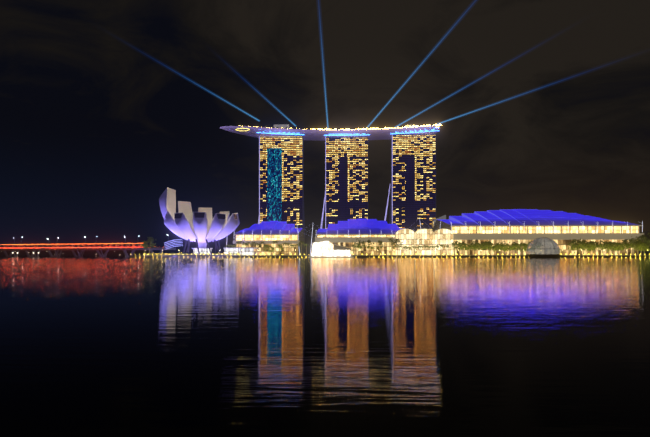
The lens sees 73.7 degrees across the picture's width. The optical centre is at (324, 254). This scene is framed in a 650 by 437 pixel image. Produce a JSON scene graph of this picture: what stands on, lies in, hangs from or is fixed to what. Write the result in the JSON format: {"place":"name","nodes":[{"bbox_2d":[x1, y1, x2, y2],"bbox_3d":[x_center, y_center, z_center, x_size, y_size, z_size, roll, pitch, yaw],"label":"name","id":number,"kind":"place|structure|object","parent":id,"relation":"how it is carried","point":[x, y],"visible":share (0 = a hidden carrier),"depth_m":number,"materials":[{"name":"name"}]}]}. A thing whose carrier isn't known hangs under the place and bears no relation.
{"place":"outdoors","nodes":[
{"label":"outdoors","id":0,"kind":"place"},
{"bbox_2d":[0,256,649,436],"bbox_3d":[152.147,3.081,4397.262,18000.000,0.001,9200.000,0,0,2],"label":"water","id":1,"kind":"structure","parent":0,"point":[109,346],"depth_m":14.34,"materials":[{"name":"black liquid"}]},
{"bbox_2d":[0,234,175,256],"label":"bridge","id":2,"kind":"structure","parent":1,"relation":"in","point":[71,248],"depth_m":569.61,"materials":[{"name":"red metal"}]},
{"bbox_2d":[526,237,560,257],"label":"glass dome","id":3,"kind":"structure","parent":1,"relation":"in","point":[543,247],"depth_m":414.76,"materials":[{"name":"grey glass"}]},
{"bbox_2d":[130,255,649,257],"bbox_3d":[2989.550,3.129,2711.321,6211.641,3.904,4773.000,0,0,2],"label":"bayfront land","id":4,"kind":"structure","parent":0,"point":[492,256],"depth_m":428.78,"materials":[{"name":"concrete"}]},
{"bbox_2d":[146,252,237,255],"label":"museum terrace hedge","id":5,"kind":"object","parent":4,"relation":"on","point":[197,253],"visible":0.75,"depth_m":437.78,"materials":[{"name":"green plant"}]},
{"bbox_2d":[159,187,256,255],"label":"museum building","id":6,"kind":"structure","parent":4,"relation":"on","point":[202,227],"depth_m":443.73,"materials":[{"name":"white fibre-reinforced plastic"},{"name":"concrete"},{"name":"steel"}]},
{"bbox_2d":[233,221,304,253],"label":"shopping mall","id":7,"kind":"structure","parent":4,"relation":"on","point":[267,232],"depth_m":476.12,"materials":[{"name":"blue"}]},
{"bbox_2d":[258,135,304,237],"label":"tower","id":8,"kind":"structure","parent":4,"relation":"on","point":[281,178],"depth_m":687.62,"materials":[{"name":"blue"}]},
{"bbox_2d":[0,215,649,255],"bbox_3d":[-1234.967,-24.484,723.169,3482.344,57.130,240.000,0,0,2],"label":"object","id":9,"kind":"structure","parent":4,"relation":"on","point":[229,241],"depth_m":773.77,"materials":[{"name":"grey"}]},
{"bbox_2d":[309,240,353,257],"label":"crystal pavilion","id":10,"kind":"structure","parent":4,"relation":"on","point":[326,249],"depth_m":423.78,"materials":[{"name":"white glass"}]},
{"bbox_2d":[226,217,440,253],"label":"cable masts","id":11,"kind":"object","parent":4,"relation":"on","point":[323,230],"visible":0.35,"depth_m":478.52,"materials":[{"name":"white"}]},
{"bbox_2d":[320,137,367,228],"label":"tower","id":12,"kind":"structure","parent":4,"relation":"on","point":[346,180],"depth_m":695.17,"materials":[{"name":"blue"}]},
{"bbox_2d":[220,124,440,140],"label":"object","id":13,"kind":"structure","parent":12,"relation":"on","point":[377,133],"depth_m":684.64,"materials":[{"name":"steel"},{"name":"concrete"}]},
{"bbox_2d":[315,219,405,253],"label":"shopping mall","id":14,"kind":"structure","parent":4,"relation":"on","point":[346,234],"depth_m":472.51,"materials":[{"name":"blue"}]},
{"bbox_2d":[130,250,649,257],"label":"promenade edge lights","id":15,"kind":"object","parent":4,"relation":"on","point":[295,254],"visible":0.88,"depth_m":428.35,"materials":[{"name":"yellow"}]},
{"bbox_2d":[140,233,649,255],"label":"trees","id":16,"kind":"object","parent":4,"relation":"on","point":[152,238],"visible":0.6,"depth_m":522.47,"materials":[{"name":"green plant"}]},
{"bbox_2d":[384,134,435,230],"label":"tower","id":17,"kind":"structure","parent":4,"relation":"on","point":[413,180],"depth_m":679.58,"materials":[{"name":"blue"}]},
{"bbox_2d":[395,229,453,253],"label":"glass entrance building","id":18,"kind":"structure","parent":4,"relation":"on","point":[421,237],"depth_m":458.45,"materials":[{"name":"beige glass"}]},
{"bbox_2d":[226,237,649,255],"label":"trees","id":19,"kind":"object","parent":4,"relation":"on","point":[616,246],"visible":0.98,"depth_m":435.79,"materials":[{"name":"green plant"}]},
{"bbox_2d":[432,209,643,253],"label":"convention center","id":20,"kind":"structure","parent":4,"relation":"on","point":[561,229],"depth_m":466.26,"materials":[{"name":"blue"}]}
]}

